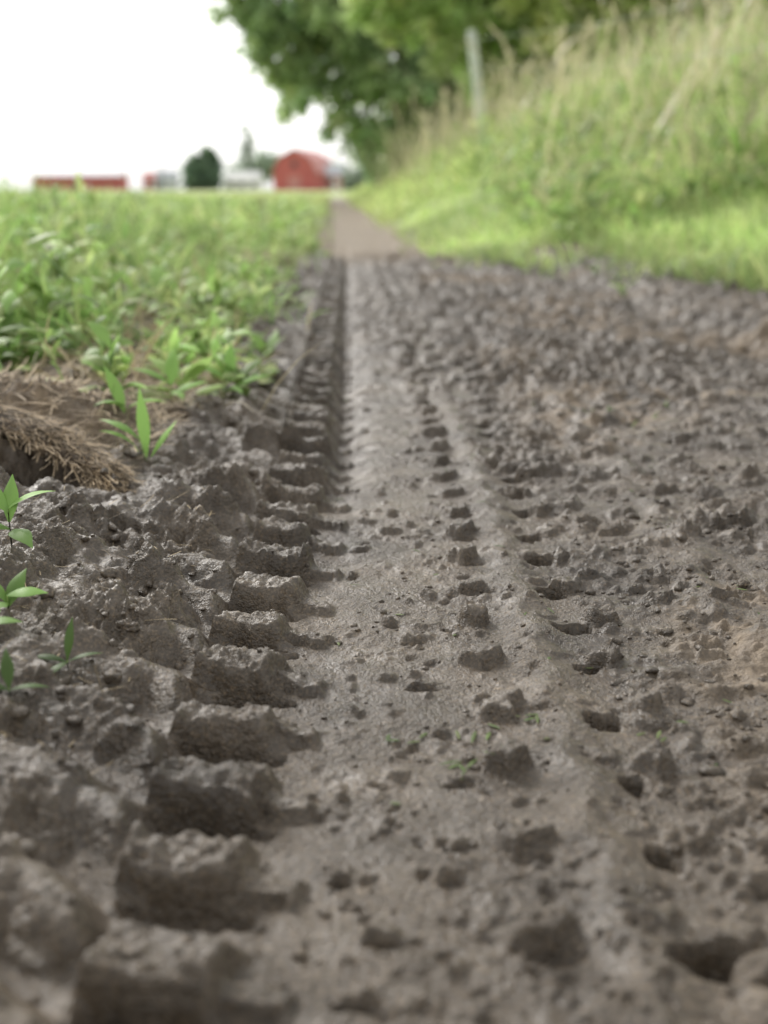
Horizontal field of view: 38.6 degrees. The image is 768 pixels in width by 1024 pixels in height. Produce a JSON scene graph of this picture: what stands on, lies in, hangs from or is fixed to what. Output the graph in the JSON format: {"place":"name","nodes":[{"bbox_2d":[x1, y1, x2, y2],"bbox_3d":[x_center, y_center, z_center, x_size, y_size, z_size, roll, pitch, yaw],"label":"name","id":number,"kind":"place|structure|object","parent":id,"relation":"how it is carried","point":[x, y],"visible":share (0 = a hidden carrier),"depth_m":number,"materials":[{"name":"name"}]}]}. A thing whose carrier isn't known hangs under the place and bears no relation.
{"place":"outdoors","nodes":[
{"label":"outdoors","id":0,"kind":"place"},
{"bbox_2d":[0,164,335,412],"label":"field grass","id":1,"kind":"structure","parent":0,"point":[268,235],"depth_m":2.47,"materials":[{"name":"green plant"}]},
{"bbox_2d":[0,0,602,189],"label":"sky","id":2,"kind":"structure","parent":0,"point":[86,85],"materials":[{"name":"white"}]},
{"bbox_2d":[0,74,767,1023],"bbox_3d":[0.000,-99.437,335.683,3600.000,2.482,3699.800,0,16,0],"label":"muddy ground","id":3,"kind":"structure","parent":0,"point":[232,826],"depth_m":0.58,"materials":[{"name":"soil"}]},
{"bbox_2d":[0,617,20,623],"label":"weed seedling","id":4,"kind":"object","parent":3,"relation":"on","point":[3,620],"visible":1,"depth_m":0.52,"materials":[{"name":"green plant"}]},
{"bbox_2d":[0,568,47,608],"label":"weed seedling","id":5,"kind":"object","parent":3,"relation":"on","point":[15,589],"visible":0.86,"depth_m":0.57,"materials":[{"name":"green plant"}]},
{"bbox_2d":[0,648,47,696],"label":"weed seedling","id":6,"kind":"object","parent":3,"relation":"on","point":[7,668],"visible":0.97,"depth_m":0.50,"materials":[{"name":"green plant"}]},
{"bbox_2d":[0,474,50,547],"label":"weed seedling","id":7,"kind":"object","parent":3,"relation":"on","point":[10,499],"visible":1,"depth_m":0.63,"materials":[{"name":"green plant"}]},
{"bbox_2d":[0,406,125,484],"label":"dead grass clump","id":8,"kind":"object","parent":3,"relation":"on","point":[9,427],"visible":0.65,"depth_m":0.88,"materials":[{"name":"brown plant"}]},
{"bbox_2d":[37,616,99,671],"bbox_3d":[-0.158,0.067,0.539,0.031,0.026,0.025,-16,22,-43],"label":"weed seedling","id":9,"kind":"object","parent":3,"relation":"on","point":[68,639],"visible":1,"depth_m":0.54,"materials":[{"name":"green plant"}]},
{"bbox_2d":[32,172,128,189],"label":"long red barn","id":10,"kind":"structure","parent":3,"relation":"on","point":[116,180],"depth_m":383.22,"materials":[{"name":"paint"}]},
{"bbox_2d":[0,337,243,774],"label":"straw litter","id":11,"kind":"object","parent":3,"relation":"on","point":[86,466],"visible":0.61,"depth_m":0.89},
{"bbox_2d":[94,365,164,424],"bbox_3d":[-0.227,-0.098,0.985,0.059,0.059,0.053,0,16,0],"label":"weed seedling","id":12,"kind":"object","parent":3,"relation":"on","point":[117,392],"visible":0.88,"depth_m":0.99,"materials":[{"name":"green plant"}]},
{"bbox_2d":[99,387,176,461],"bbox_3d":[-0.207,-0.072,0.926,0.065,0.064,0.023,-3,17,-10],"label":"weed seedling","id":13,"kind":"object","parent":3,"relation":"on","point":[143,422],"visible":1,"depth_m":0.92,"materials":[{"name":"green plant"}]},
{"bbox_2d":[142,172,156,189],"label":"red shed","id":14,"kind":"structure","parent":3,"relation":"on","point":[149,179],"depth_m":287.44,"materials":[{"name":"paint"}]},
{"bbox_2d":[156,146,164,189],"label":"utility pole","id":15,"kind":"object","parent":3,"relation":"on","point":[160,150],"visible":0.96,"depth_m":286.00,"materials":[{"name":"grey wood"}]},
{"bbox_2d":[155,171,179,189],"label":"grey shed","id":16,"kind":"structure","parent":3,"relation":"on","point":[170,179],"depth_m":287.56,"materials":[{"name":"white paint"}]},
{"bbox_2d":[133,348,206,398],"bbox_3d":[-0.215,-0.133,1.110,0.067,0.058,0.049,9,18,27],"label":"weed seedling","id":17,"kind":"object","parent":3,"relation":"on","point":[171,366],"visible":0.94,"depth_m":1.11,"materials":[{"name":"green plant"}]},
{"bbox_2d":[178,151,204,189],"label":"spruce tree","id":18,"kind":"object","parent":3,"relation":"on","point":[190,170],"visible":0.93,"depth_m":232.71,"materials":[{"name":"green plant"}]},
{"bbox_2d":[198,145,226,189],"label":"spruce tree","id":19,"kind":"object","parent":3,"relation":"on","point":[211,169],"visible":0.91,"depth_m":233.37,"materials":[{"name":"green plant"}]},
{"bbox_2d":[205,343,269,393],"bbox_3d":[-0.168,-0.152,1.212,0.067,0.061,0.055,9,18,27],"label":"weed seedling","id":20,"kind":"object","parent":3,"relation":"on","point":[229,359],"visible":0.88,"depth_m":1.21,"materials":[{"name":"green plant"}]},
{"bbox_2d":[223,171,263,189],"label":"white farmhouse","id":21,"kind":"object","parent":3,"relation":"on","point":[243,180],"visible":0.84,"depth_m":239.75,"materials":[{"name":"paint"}]},
{"bbox_2d":[245,182,249,189],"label":"door","id":22,"kind":"structure","parent":21,"relation":"in","point":[247,185],"depth_m":239.54,"materials":[{"name":"white paint"}]},
{"bbox_2d":[235,123,257,170],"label":"poplar tree","id":23,"kind":"object","parent":3,"relation":"on","point":[247,152],"visible":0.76,"depth_m":244.65,"materials":[{"name":"green plant"}]},
{"bbox_2d":[271,149,332,190],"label":"gambrel barn","id":24,"kind":"structure","parent":3,"relation":"on","point":[298,170],"depth_m":191.30,"materials":[{"name":"red paint"}]},
{"bbox_2d":[291,162,296,166],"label":"loft window","id":25,"kind":"structure","parent":24,"relation":"in","point":[293,164],"depth_m":190.65,"materials":[{"name":"red wood"}]},
{"bbox_2d":[287,175,301,190],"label":"door","id":26,"kind":"structure","parent":24,"relation":"in","point":[287,175],"depth_m":191.54,"materials":[{"name":"red paint"}]},
{"bbox_2d":[288,176,300,189],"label":"door panel","id":27,"kind":"structure","parent":24,"relation":"in","point":[294,182],"depth_m":191.49,"materials":[{"name":"red wood"}]},
{"bbox_2d":[222,148,382,189],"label":"distant trees","id":28,"kind":"object","parent":3,"relation":"on","point":[353,180],"visible":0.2,"depth_m":312.21,"materials":[{"name":"green plant"}]},
{"bbox_2d":[324,164,342,190],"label":"shed","id":29,"kind":"structure","parent":3,"relation":"on","point":[333,175],"depth_m":196.43,"materials":[{"name":"white paint"}]},
{"bbox_2d":[333,179,337,190],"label":"door","id":30,"kind":"structure","parent":29,"relation":"in","point":[335,181],"depth_m":196.39,"materials":[{"name":"white paint"}]},
{"bbox_2d":[200,0,503,185],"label":"overhanging tree","id":31,"kind":"object","parent":3,"relation":"on","point":[312,34],"visible":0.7,"depth_m":22.00,"materials":[{"name":"green plant"}]},
{"bbox_2d":[0,170,764,427],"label":"field weeds","id":32,"kind":"object","parent":3,"relation":"on","point":[113,363],"visible":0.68,"depth_m":1.66,"materials":[{"name":"green plant"}]},
{"bbox_2d":[0,256,767,864],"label":"mud crumbs","id":33,"kind":"object","parent":3,"relation":"on","point":[114,676],"visible":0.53,"depth_m":0.64,"materials":[{"name":"brown soil"}]},
{"bbox_2d":[7,319,767,1023],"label":"soil grit","id":34,"kind":"object","parent":3,"relation":"on","point":[31,847],"visible":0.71,"depth_m":0.46,"materials":[{"name":"brown soil"}]},
{"bbox_2d":[333,0,597,121],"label":"willow tree","id":35,"kind":"object","parent":3,"relation":"on","point":[446,25],"visible":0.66,"depth_m":14.47,"materials":[{"name":"green plant"}]},
{"bbox_2d":[346,0,725,174],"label":"hedgerow","id":36,"kind":"object","parent":3,"relation":"on","point":[448,85],"visible":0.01,"depth_m":24.14,"materials":[{"name":"green plant"}]},
{"bbox_2d":[337,360,759,803],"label":"grass clippings","id":37,"kind":"object","parent":3,"relation":"on","point":[488,734],"depth_m":0.52,"materials":[{"name":"green plant"}]},
{"bbox_2d":[341,21,767,292],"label":"verge grass","id":38,"kind":"structure","parent":3,"relation":"on","point":[728,261],"depth_m":4.34,"materials":[{"name":"green plant"}]},
{"bbox_2d":[401,0,766,140],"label":"wire fence","id":39,"kind":"object","parent":3,"relation":"on","point":[474,60],"visible":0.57,"depth_m":11.13,"materials":[{"name":"grey wood"}]},
{"bbox_2d":[493,0,767,74],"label":"hedgerow tree","id":40,"kind":"object","parent":3,"relation":"on","point":[559,13],"visible":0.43,"depth_m":12.94,"materials":[{"name":"green plant"}]},
{"bbox_2d":[529,0,767,263],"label":"dry reed","id":41,"kind":"object","parent":3,"relation":"on","point":[659,124],"visible":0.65,"depth_m":5.75,"materials":[{"name":"beige plant"}]},
{"bbox_2d":[354,0,767,244],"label":"tall bank grass","id":42,"kind":"structure","parent":0,"point":[554,137],"depth_m":5.81,"materials":[{"name":"green plant"}]}
]}

